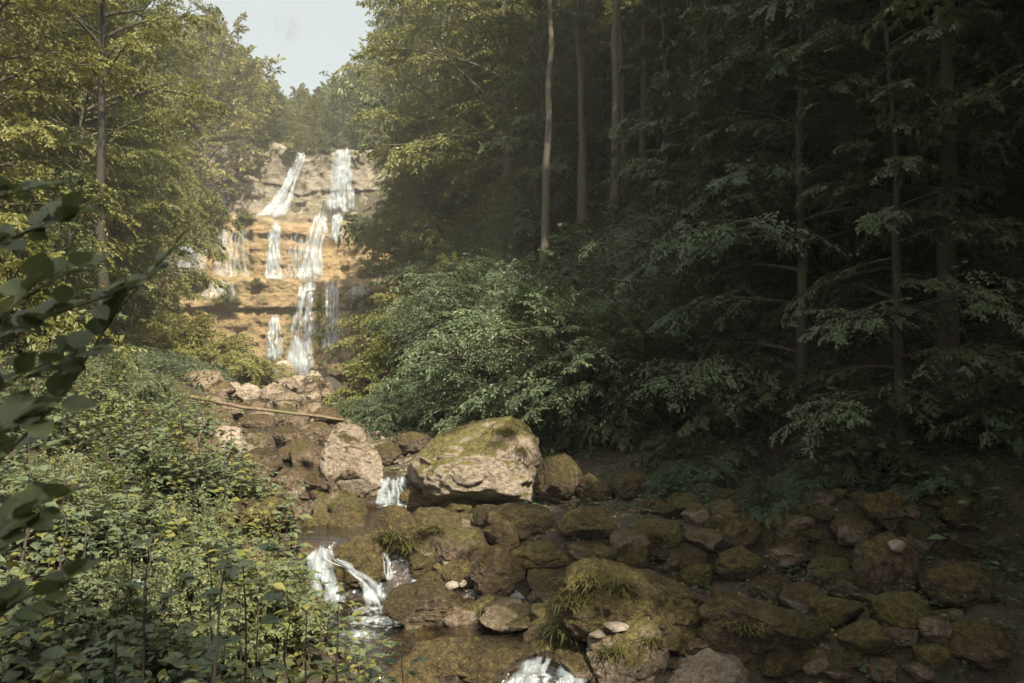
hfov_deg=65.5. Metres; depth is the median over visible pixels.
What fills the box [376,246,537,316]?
young tree
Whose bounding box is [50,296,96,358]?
leafy shrub
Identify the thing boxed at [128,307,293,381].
leafy bush
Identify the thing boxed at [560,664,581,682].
cascade
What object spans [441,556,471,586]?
stone
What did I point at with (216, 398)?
stone
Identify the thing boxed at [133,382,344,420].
fallen log
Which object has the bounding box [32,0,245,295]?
broadleaf tree
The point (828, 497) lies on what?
stone
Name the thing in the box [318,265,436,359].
leafy bush
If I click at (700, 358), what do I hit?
fallen branch
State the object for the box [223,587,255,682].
leafy plant
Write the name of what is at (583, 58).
broadleaf tree
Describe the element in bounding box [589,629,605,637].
stone
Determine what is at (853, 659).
stone
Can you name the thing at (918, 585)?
stone
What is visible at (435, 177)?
beech tree
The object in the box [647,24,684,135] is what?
broadleaf tree
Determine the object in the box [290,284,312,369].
waterfall
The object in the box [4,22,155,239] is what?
broadleaf tree
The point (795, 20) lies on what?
young tree
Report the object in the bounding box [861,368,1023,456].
leafy shrub
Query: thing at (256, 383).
leafy shrub
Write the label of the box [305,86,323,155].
spruce tree
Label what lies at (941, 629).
stone
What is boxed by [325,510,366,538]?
stone
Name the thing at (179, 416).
leafy plant
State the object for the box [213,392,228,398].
stone
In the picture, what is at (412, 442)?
boulder
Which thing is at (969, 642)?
boulder
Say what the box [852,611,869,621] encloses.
stone
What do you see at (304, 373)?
stream
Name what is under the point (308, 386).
stone
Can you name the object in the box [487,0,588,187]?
broadleaf tree
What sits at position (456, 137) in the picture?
broadleaf tree
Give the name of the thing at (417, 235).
broadleaf tree
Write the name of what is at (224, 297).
leafy bush
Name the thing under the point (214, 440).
stone
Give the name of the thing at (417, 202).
broadleaf tree
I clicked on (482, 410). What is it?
young tree
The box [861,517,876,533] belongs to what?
stone
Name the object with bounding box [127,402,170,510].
leafy plant
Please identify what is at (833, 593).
stone
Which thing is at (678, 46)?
beech tree
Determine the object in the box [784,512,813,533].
stone
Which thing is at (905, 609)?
boulder
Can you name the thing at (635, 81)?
broadleaf tree
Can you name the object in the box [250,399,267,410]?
stone
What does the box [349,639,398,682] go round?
leafy plant
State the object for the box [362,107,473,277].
broadleaf tree
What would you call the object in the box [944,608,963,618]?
stone
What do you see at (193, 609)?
leafy plant
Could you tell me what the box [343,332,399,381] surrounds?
leafy bush
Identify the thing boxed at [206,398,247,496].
leafy plant
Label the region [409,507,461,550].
boulder
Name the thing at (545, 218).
broadleaf tree
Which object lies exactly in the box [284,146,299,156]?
leafy shrub
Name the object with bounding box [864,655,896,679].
stone
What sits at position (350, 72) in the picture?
broadleaf tree
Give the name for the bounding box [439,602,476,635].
stone
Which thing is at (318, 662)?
leafy plant
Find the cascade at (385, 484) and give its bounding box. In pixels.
[379,479,393,502]
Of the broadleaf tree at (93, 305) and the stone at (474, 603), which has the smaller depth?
the stone at (474, 603)
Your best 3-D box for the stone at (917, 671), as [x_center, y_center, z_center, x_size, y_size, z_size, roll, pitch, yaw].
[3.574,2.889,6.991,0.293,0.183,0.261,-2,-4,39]
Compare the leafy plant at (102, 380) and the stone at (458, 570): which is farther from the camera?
the leafy plant at (102, 380)
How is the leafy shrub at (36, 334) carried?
on the ground at (1012, 491)
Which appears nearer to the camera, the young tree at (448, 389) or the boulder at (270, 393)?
the young tree at (448, 389)
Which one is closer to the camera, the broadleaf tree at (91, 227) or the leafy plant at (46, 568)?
the leafy plant at (46, 568)
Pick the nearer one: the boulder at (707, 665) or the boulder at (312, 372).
the boulder at (707, 665)
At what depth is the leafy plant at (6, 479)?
7.92 m
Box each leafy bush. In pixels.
[115,324,203,360]
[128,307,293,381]
[173,269,207,286]
[195,206,224,227]
[207,289,242,307]
[217,340,286,382]
[232,209,257,221]
[246,128,277,142]
[249,277,266,286]
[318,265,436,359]
[321,332,433,405]
[334,308,438,383]
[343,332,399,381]
[346,344,371,363]
[348,289,404,336]
[356,251,493,344]
[419,185,554,266]
[476,187,573,247]
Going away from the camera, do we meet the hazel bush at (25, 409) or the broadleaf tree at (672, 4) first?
the hazel bush at (25, 409)
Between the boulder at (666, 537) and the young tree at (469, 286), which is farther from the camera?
the young tree at (469, 286)
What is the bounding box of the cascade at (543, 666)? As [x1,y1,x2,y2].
[516,660,548,682]
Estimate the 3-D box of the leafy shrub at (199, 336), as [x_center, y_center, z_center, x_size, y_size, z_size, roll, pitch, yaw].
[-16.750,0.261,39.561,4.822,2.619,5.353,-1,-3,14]
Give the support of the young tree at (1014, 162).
on the ground at (1012, 491)
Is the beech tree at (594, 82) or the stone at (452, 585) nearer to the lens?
the stone at (452, 585)
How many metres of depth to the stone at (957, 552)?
9.23 m
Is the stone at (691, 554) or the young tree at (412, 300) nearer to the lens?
the stone at (691, 554)
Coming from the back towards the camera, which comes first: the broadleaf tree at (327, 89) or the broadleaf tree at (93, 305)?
the broadleaf tree at (327, 89)
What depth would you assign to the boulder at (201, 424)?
15.35 m
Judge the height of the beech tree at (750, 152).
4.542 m
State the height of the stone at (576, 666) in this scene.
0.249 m
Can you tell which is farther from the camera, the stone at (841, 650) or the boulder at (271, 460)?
the boulder at (271, 460)
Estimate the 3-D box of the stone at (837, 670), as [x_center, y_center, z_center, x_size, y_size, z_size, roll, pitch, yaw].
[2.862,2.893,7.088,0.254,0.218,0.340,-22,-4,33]
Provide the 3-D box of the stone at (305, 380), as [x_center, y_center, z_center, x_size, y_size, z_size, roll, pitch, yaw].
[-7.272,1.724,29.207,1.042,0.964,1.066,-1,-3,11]
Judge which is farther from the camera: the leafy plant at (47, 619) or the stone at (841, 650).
the stone at (841, 650)
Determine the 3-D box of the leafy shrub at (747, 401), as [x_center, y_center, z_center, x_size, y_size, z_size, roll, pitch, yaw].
[4.161,0.988,13.088,3.503,1.357,3.283,-1,-3,15]
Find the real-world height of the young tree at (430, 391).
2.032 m
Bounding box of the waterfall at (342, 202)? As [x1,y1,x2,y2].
[330,153,350,206]
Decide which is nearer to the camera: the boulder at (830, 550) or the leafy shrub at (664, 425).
the boulder at (830, 550)
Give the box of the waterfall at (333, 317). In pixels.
[323,285,337,347]
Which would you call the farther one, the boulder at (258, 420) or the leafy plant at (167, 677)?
the boulder at (258, 420)
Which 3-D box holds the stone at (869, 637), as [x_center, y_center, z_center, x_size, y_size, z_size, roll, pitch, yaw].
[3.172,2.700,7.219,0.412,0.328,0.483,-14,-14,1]
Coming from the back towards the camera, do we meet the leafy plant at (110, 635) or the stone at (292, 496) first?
the stone at (292, 496)
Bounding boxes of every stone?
[182,430,223,472]
[184,370,224,381]
[187,369,221,391]
[196,395,211,405]
[205,385,221,395]
[208,396,220,405]
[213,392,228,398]
[213,510,247,539]
[218,380,235,395]
[218,458,241,476]
[226,454,244,461]
[241,506,275,528]
[242,430,263,451]
[245,411,274,415]
[248,526,274,537]
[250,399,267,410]
[255,375,272,385]
[263,496,295,532]
[264,488,300,500]
[274,367,299,376]
[274,399,299,409]
[275,375,291,385]
[277,491,293,501]
[279,405,292,410]
[282,381,289,389]
[283,471,313,500]
[283,486,303,500]
[287,501,314,519]
[289,442,322,471]
[294,391,310,400]
[295,518,304,532]
[296,380,330,392]
[296,401,323,418]
[296,508,321,517]
[297,375,323,385]
[301,399,316,406]
[302,512,334,535]
[303,466,328,491]
[306,392,320,400]
[309,489,327,500]
[312,501,326,511]
[314,489,358,503]
[320,390,344,403]
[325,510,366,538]
[326,495,370,525]
[327,363,361,381]
[389,635,405,645]
[392,620,403,631]
[397,489,415,503]
[400,624,434,644]
[403,506,417,510]
[405,484,436,506]
[405,552,439,578]
[407,543,435,556]
[432,563,441,570]
[434,557,472,590]
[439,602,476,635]
[440,498,477,514]
[441,556,467,564]
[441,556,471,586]
[445,581,458,589]
[458,580,466,587]
[460,513,472,526]
[468,599,481,609]
[473,619,485,628]
[474,592,500,618]
[476,601,516,632]
[482,520,520,550]
[483,597,521,634]
[505,601,532,631]
[522,618,568,643]
[526,568,557,593]
[527,575,562,602]
[529,601,556,620]
[529,638,553,656]
[534,492,545,502]
[535,650,561,671]
[535,669,545,676]
[553,637,586,657]
[558,651,590,682]
[566,540,594,560]
[576,639,586,646]
[584,669,597,682]
[589,483,614,500]
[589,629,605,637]
[603,621,628,632]
[609,529,651,557]
[616,547,649,568]
[637,498,656,513]
[654,499,663,513]
[659,493,700,518]
[659,562,673,573]
[666,549,681,567]
[666,661,677,669]
[668,571,681,581]
[675,542,708,569]
[681,502,709,525]
[683,523,724,550]
[686,636,708,654]
[702,511,729,548]
[708,498,741,513]
[713,488,742,504]
[719,512,762,548]
[735,652,751,663]
[755,521,772,542]
[755,532,775,547]
[756,646,802,677]
[766,539,813,568]
[768,512,797,540]
[779,582,824,616]
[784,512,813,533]
[790,535,807,544]
[796,527,822,540]
[800,646,831,675]
[804,527,816,539]
[804,556,850,585]
[805,505,832,521]
[806,487,835,505]
[818,640,831,649]
[821,653,847,680]
[826,582,851,599]
[827,587,834,596]
[828,513,869,535]
[831,487,846,498]
[832,534,838,542]
[832,569,884,602]
[834,518,867,546]
[834,646,846,654]
[836,619,891,654]
[839,649,868,668]
[841,667,853,680]
[846,489,867,501]
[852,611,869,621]
[853,496,865,516]
[857,492,905,532]
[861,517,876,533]
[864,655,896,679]
[878,643,898,656]
[880,671,895,681]
[886,627,919,648]
[888,539,905,552]
[901,661,936,682]
[902,503,920,519]
[904,500,919,508]
[906,526,933,552]
[912,575,924,594]
[912,642,952,671]
[919,613,952,642]
[921,496,940,507]
[929,522,946,530]
[930,609,958,622]
[935,504,977,531]
[939,535,986,561]
[940,493,973,508]
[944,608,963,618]
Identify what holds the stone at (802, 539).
on the ground at (1012, 491)
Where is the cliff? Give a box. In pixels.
[146,138,444,370]
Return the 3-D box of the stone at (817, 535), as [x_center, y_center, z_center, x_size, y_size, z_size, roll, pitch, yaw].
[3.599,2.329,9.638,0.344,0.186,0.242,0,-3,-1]
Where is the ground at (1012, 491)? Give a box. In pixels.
[0,25,1023,682]
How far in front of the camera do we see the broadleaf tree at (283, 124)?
101.92 m
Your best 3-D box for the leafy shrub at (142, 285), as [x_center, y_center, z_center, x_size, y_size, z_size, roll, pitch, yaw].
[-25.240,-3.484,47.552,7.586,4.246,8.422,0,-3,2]
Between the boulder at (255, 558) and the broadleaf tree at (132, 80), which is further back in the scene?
the broadleaf tree at (132, 80)
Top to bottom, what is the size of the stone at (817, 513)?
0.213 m
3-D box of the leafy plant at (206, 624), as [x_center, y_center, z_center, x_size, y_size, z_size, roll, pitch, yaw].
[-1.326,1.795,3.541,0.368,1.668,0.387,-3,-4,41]
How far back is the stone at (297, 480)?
12.21 m
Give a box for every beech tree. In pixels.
[387,167,469,290]
[413,208,454,268]
[477,115,572,257]
[525,222,609,319]
[527,49,608,200]
[529,23,661,185]
[576,117,637,202]
[577,11,786,333]
[586,0,758,220]
[589,52,655,162]
[608,37,680,153]
[614,0,1023,441]
[665,61,783,241]
[668,31,770,192]
[668,56,713,157]
[681,0,746,74]
[688,85,749,171]
[709,19,843,167]
[716,76,829,212]
[756,0,1023,482]
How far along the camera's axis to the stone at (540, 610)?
8.15 m
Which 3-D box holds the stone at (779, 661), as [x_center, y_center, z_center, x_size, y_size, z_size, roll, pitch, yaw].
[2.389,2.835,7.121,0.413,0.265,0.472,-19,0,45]
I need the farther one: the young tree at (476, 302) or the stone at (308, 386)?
the stone at (308, 386)
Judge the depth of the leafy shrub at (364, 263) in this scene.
90.70 m
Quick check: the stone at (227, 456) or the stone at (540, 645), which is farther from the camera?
the stone at (227, 456)
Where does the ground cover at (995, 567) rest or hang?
on the ground at (1012, 491)
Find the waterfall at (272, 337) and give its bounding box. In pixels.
[267,318,279,356]
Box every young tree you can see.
[340,372,421,424]
[363,259,578,359]
[369,291,421,346]
[371,222,534,290]
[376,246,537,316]
[376,275,645,429]
[380,281,499,362]
[381,257,436,300]
[385,274,559,372]
[385,369,481,429]
[389,283,432,339]
[391,348,526,433]
[399,252,505,322]
[401,263,496,315]
[410,283,744,425]
[414,248,532,291]
[423,243,546,326]
[423,349,606,447]
[449,336,675,459]
[468,307,589,378]
[479,184,599,259]
[487,273,837,459]
[504,191,607,257]
[509,296,625,345]
[550,170,636,217]
[568,331,692,399]
[568,402,675,445]
[642,0,1020,136]
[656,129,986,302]
[668,36,778,119]
[670,0,1023,199]
[701,0,879,159]
[703,27,1023,221]
[748,0,1023,131]
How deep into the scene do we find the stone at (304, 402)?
23.28 m
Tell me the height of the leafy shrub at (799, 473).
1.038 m
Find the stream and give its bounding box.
[233,371,585,666]
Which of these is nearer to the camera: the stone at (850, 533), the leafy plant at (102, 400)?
the stone at (850, 533)
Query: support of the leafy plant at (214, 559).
on the ground at (1012, 491)
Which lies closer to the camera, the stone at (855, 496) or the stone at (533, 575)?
the stone at (533, 575)
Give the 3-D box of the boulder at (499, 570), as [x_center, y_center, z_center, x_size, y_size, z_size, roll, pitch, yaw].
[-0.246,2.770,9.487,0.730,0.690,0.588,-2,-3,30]
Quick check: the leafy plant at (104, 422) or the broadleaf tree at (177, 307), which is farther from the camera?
the broadleaf tree at (177, 307)
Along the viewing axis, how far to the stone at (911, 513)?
9.65 m
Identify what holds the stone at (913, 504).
on the ground at (1012, 491)
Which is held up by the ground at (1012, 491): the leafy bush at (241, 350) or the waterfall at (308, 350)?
the leafy bush at (241, 350)
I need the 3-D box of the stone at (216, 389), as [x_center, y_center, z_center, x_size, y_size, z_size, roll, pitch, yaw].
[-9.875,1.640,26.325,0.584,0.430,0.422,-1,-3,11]
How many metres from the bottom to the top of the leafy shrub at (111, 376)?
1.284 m
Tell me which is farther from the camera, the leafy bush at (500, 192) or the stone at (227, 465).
the leafy bush at (500, 192)
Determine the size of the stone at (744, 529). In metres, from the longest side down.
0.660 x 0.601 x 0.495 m
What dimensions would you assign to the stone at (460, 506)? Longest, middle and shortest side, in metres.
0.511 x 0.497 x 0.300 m
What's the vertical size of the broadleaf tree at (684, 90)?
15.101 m
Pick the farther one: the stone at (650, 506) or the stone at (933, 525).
the stone at (650, 506)
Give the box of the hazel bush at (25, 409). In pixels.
[0,176,189,622]
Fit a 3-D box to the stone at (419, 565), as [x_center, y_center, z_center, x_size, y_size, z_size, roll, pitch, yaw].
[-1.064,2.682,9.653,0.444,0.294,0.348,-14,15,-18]
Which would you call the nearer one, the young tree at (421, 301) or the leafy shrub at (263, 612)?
the leafy shrub at (263, 612)
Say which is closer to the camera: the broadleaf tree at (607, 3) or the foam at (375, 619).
the foam at (375, 619)
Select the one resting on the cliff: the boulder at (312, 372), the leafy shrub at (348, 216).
the leafy shrub at (348, 216)
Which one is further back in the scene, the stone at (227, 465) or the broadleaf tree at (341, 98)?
the broadleaf tree at (341, 98)
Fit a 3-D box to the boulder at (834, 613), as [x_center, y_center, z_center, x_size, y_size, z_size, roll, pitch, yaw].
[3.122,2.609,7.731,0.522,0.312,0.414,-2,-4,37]
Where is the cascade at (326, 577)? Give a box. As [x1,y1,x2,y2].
[311,552,338,598]
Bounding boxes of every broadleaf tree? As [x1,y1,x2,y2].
[0,0,82,122]
[0,0,141,301]
[0,0,146,264]
[0,0,230,361]
[3,0,222,309]
[3,2,159,255]
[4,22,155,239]
[22,164,128,329]
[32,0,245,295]
[36,134,171,308]
[44,69,221,326]
[48,51,201,264]
[54,213,118,322]
[76,283,97,314]
[92,112,181,282]
[93,188,179,306]
[107,99,233,311]
[119,5,171,99]
[136,4,292,209]
[139,9,213,134]
[168,294,186,316]
[171,19,229,142]
[172,22,220,142]
[202,44,282,141]
[206,56,252,140]
[230,71,282,139]
[236,74,303,154]
[243,86,299,147]
[244,95,298,144]
[259,82,335,154]
[274,105,316,155]
[286,95,333,155]
[305,80,347,147]
[309,293,335,393]
[313,73,366,151]
[317,61,383,150]
[321,74,363,146]
[328,0,493,312]
[332,0,525,263]
[335,15,413,150]
[340,31,385,149]
[347,174,435,319]
[349,0,656,233]
[353,43,419,147]
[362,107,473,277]
[366,12,426,144]
[374,79,512,275]
[377,167,438,292]
[380,129,487,276]
[392,39,532,229]
[402,0,676,197]
[427,0,569,213]
[434,43,522,213]
[464,0,630,249]
[467,0,637,201]
[475,0,597,281]
[482,17,606,199]
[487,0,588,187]
[513,96,576,196]
[515,0,690,156]
[523,0,639,159]
[540,0,606,248]
[573,0,603,251]
[591,59,648,168]
[595,0,651,155]
[603,0,690,106]
[605,0,690,158]
[606,0,621,227]
[618,8,629,209]
[637,0,647,192]
[647,1,766,84]
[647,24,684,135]
[652,0,817,166]
[661,0,689,169]
[663,0,769,85]
[685,0,765,146]
[690,0,698,175]
[694,0,711,216]
[835,0,1023,234]
[862,0,980,48]
[927,0,960,402]
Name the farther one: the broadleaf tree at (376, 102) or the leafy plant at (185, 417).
the broadleaf tree at (376, 102)
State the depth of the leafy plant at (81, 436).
9.09 m
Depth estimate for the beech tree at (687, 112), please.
25.55 m
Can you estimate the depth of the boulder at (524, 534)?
9.85 m
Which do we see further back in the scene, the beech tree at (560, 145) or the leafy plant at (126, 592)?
the beech tree at (560, 145)
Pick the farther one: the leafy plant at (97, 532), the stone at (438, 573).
the stone at (438, 573)
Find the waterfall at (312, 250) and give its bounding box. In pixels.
[299,218,325,275]
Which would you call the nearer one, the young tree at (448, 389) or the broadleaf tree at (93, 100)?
the young tree at (448, 389)
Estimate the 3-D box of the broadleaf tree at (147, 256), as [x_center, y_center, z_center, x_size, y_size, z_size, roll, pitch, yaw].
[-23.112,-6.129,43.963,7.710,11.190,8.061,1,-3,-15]
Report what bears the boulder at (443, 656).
on the ground at (1012, 491)
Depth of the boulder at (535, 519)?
10.06 m
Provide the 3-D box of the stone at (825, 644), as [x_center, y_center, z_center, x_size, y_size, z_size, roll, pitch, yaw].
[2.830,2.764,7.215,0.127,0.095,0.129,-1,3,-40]
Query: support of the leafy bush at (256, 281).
on the cliff
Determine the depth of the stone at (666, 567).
9.35 m
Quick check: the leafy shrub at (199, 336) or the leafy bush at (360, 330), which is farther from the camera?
the leafy bush at (360, 330)
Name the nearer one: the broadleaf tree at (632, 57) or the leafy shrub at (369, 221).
the broadleaf tree at (632, 57)
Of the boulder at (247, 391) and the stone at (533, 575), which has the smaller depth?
the stone at (533, 575)
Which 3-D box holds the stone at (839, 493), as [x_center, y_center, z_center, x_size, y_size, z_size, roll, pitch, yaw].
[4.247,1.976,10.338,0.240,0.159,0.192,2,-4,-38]
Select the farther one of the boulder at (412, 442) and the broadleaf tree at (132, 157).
the broadleaf tree at (132, 157)
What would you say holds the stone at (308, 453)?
on the ground at (1012, 491)
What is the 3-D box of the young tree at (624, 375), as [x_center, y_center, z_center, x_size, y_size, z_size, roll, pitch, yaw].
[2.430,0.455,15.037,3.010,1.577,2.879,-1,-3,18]
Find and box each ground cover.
[0,343,383,682]
[51,336,238,427]
[437,225,1023,681]
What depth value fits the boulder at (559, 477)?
11.55 m
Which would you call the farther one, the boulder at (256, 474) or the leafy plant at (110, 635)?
the boulder at (256, 474)
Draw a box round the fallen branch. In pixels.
[667,340,711,400]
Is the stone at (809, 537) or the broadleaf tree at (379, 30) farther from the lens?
the broadleaf tree at (379, 30)
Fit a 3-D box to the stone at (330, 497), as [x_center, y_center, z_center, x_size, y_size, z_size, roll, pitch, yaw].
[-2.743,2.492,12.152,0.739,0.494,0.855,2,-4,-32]
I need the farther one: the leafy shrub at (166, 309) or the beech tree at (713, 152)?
the leafy shrub at (166, 309)
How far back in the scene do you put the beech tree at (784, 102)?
12.50 m
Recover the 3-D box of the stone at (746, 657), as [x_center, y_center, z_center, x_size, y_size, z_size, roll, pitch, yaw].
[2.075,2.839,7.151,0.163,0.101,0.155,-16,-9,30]
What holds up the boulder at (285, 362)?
on the ground at (1012, 491)
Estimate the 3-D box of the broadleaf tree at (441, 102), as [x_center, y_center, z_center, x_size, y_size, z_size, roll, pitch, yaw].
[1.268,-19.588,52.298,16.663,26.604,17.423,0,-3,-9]
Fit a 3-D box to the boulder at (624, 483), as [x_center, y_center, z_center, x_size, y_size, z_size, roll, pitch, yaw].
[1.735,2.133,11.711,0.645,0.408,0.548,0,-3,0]
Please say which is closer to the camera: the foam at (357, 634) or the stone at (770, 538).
the foam at (357, 634)
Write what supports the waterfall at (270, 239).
on the cliff
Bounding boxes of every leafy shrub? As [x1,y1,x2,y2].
[0,191,72,280]
[0,233,146,388]
[0,328,152,441]
[0,446,144,555]
[0,536,255,682]
[12,234,168,303]
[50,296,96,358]
[70,348,184,412]
[72,282,97,322]
[75,439,235,535]
[110,300,174,336]
[118,261,164,307]
[122,295,206,344]
[131,290,173,320]
[133,492,285,573]
[148,323,224,361]
[150,372,187,405]
[158,551,337,674]
[240,379,264,389]
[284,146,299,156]
[312,143,335,155]
[325,394,388,422]
[340,211,361,220]
[352,261,385,275]
[352,398,449,437]
[353,213,382,227]
[531,410,617,454]
[595,411,682,453]
[628,426,758,489]
[638,465,717,508]
[647,450,752,499]
[658,359,872,442]
[734,465,820,528]
[774,456,887,502]
[778,428,933,492]
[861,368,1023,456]
[880,446,1018,516]
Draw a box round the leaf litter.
[536,366,1022,682]
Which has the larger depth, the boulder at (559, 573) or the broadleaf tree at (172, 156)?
the broadleaf tree at (172, 156)
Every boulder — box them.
[184,414,216,430]
[199,408,233,426]
[209,425,247,454]
[215,539,278,577]
[218,402,248,418]
[221,498,266,510]
[227,423,249,430]
[229,382,240,398]
[236,383,260,401]
[239,414,283,431]
[242,447,283,476]
[249,473,266,479]
[256,432,276,449]
[259,382,283,404]
[259,476,284,492]
[270,425,302,448]
[271,360,294,372]
[272,392,303,404]
[275,467,308,483]
[278,439,320,467]
[281,412,309,427]
[287,375,304,391]
[295,541,323,559]
[298,575,326,600]
[302,421,333,445]
[305,370,321,376]
[312,407,342,423]
[320,423,383,500]
[321,380,333,390]
[325,534,390,591]
[329,576,355,598]
[369,504,427,559]
[374,441,401,465]
[380,655,443,682]
[384,579,464,632]
[391,431,430,455]
[407,416,542,506]
[407,636,482,682]
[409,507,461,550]
[413,571,435,580]
[435,527,489,562]
[458,639,534,682]
[468,544,526,597]
[472,504,495,528]
[485,502,554,534]
[509,540,571,569]
[512,525,532,539]
[522,558,704,654]
[537,453,582,504]
[553,568,565,582]
[556,506,615,539]
[574,473,604,500]
[586,616,672,682]
[587,540,616,560]
[608,473,650,500]
[630,518,686,563]
[668,648,748,682]
[680,564,713,587]
[698,587,817,654]
[714,545,767,580]
[746,573,791,606]
[783,609,831,643]
[804,594,864,629]
[805,544,851,568]
[851,530,919,592]
[864,590,930,638]
[918,560,994,607]
[939,620,1018,671]
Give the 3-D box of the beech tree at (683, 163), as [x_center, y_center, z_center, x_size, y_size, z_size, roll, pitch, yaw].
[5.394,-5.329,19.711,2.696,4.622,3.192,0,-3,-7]
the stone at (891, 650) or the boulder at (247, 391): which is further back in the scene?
the boulder at (247, 391)
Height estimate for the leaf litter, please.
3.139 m
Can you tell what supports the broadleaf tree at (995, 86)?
on the ground at (1012, 491)
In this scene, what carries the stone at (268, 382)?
on the ground at (1012, 491)
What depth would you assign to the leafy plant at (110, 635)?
4.46 m
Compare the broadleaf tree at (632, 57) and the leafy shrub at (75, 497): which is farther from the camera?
the broadleaf tree at (632, 57)
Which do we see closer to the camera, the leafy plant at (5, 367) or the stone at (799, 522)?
the stone at (799, 522)
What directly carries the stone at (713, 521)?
on the ground at (1012, 491)
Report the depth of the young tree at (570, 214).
32.91 m
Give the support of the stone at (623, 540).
on the ground at (1012, 491)
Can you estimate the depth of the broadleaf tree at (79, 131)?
27.70 m
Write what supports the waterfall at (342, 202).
attached to the cliff
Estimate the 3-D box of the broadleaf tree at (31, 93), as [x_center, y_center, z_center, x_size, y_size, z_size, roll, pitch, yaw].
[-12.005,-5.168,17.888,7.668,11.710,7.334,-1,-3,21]
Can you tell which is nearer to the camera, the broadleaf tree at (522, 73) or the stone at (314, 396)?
the stone at (314, 396)
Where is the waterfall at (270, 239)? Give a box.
[266,224,280,277]
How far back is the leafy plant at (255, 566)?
7.32 m
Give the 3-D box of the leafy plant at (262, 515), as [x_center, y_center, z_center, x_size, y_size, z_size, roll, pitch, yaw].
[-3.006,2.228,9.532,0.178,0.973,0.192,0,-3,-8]
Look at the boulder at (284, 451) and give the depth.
14.10 m
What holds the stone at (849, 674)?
on the ground at (1012, 491)
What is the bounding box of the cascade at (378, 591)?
[336,558,380,601]
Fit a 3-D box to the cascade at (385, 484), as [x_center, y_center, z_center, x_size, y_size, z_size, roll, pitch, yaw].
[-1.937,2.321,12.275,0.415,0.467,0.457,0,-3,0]
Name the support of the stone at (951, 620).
on the ground at (1012, 491)
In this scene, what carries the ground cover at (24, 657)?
on the ground at (1012, 491)
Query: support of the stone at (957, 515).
on the ground at (1012, 491)
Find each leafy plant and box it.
[0,342,16,397]
[0,429,64,570]
[0,544,18,654]
[1,432,50,482]
[11,392,42,474]
[13,452,48,560]
[16,542,66,641]
[26,341,53,445]
[31,672,82,682]
[37,478,89,667]
[45,508,80,639]
[58,460,111,598]
[65,424,102,487]
[66,378,90,449]
[72,577,151,682]
[84,369,115,439]
[90,364,114,416]
[90,381,113,433]
[93,475,116,544]
[98,394,110,445]
[100,512,183,678]
[103,509,151,660]
[105,529,130,655]
[106,440,135,488]
[108,465,129,506]
[113,562,180,682]
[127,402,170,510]
[131,372,154,437]
[139,361,153,435]
[159,664,189,681]
[165,388,200,483]
[169,387,191,466]
[171,374,192,483]
[171,543,256,682]
[177,531,211,675]
[183,410,214,486]
[183,515,221,604]
[184,546,263,682]
[185,383,216,447]
[185,519,223,593]
[190,387,206,475]
[190,542,289,682]
[203,617,244,682]
[205,413,221,465]
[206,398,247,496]
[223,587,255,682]
[239,559,275,682]
[241,542,276,607]
[245,442,261,497]
[248,491,276,575]
[248,518,260,551]
[253,487,268,542]
[257,588,310,682]
[270,483,320,596]
[277,526,298,622]
[290,531,313,600]
[290,604,325,682]
[294,582,348,682]
[310,582,361,682]
[335,658,399,682]
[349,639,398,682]
[352,645,392,682]
[382,629,426,682]
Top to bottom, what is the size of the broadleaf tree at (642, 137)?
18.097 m
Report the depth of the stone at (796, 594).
8.15 m
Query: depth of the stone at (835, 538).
9.58 m
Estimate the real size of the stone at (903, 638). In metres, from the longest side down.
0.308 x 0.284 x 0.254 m
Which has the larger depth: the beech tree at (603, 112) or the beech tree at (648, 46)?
the beech tree at (603, 112)
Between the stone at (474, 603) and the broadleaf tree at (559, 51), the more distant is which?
the broadleaf tree at (559, 51)
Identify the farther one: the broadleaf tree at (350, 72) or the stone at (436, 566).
the broadleaf tree at (350, 72)
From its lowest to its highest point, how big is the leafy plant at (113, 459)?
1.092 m
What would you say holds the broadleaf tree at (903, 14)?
on the ground at (1012, 491)
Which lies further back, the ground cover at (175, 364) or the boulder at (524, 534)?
the ground cover at (175, 364)
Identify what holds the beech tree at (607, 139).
on the ground at (1012, 491)
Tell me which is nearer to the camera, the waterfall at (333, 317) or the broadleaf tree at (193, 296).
the broadleaf tree at (193, 296)
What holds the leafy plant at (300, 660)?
on the ground at (1012, 491)
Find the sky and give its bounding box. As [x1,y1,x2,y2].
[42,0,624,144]
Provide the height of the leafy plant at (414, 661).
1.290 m
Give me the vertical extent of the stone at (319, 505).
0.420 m
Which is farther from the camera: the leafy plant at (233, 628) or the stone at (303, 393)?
the stone at (303, 393)
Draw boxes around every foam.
[327,630,367,638]
[351,616,387,623]
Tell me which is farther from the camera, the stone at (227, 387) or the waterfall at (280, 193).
the waterfall at (280, 193)
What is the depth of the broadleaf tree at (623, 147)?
28.28 m
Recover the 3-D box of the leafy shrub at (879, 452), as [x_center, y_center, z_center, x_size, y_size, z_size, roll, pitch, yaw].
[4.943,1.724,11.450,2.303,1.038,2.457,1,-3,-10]
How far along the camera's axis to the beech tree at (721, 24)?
34.61 m
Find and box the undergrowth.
[355,42,1023,548]
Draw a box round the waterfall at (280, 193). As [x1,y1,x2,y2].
[261,153,300,214]
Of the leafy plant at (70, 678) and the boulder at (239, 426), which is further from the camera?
the boulder at (239, 426)
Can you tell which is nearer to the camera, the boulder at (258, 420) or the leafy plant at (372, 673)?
the leafy plant at (372, 673)
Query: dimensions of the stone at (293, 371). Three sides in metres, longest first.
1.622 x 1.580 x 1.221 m
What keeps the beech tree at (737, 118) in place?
on the ground at (1012, 491)
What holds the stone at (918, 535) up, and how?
on the ground at (1012, 491)
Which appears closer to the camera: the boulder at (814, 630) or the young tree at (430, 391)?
the boulder at (814, 630)

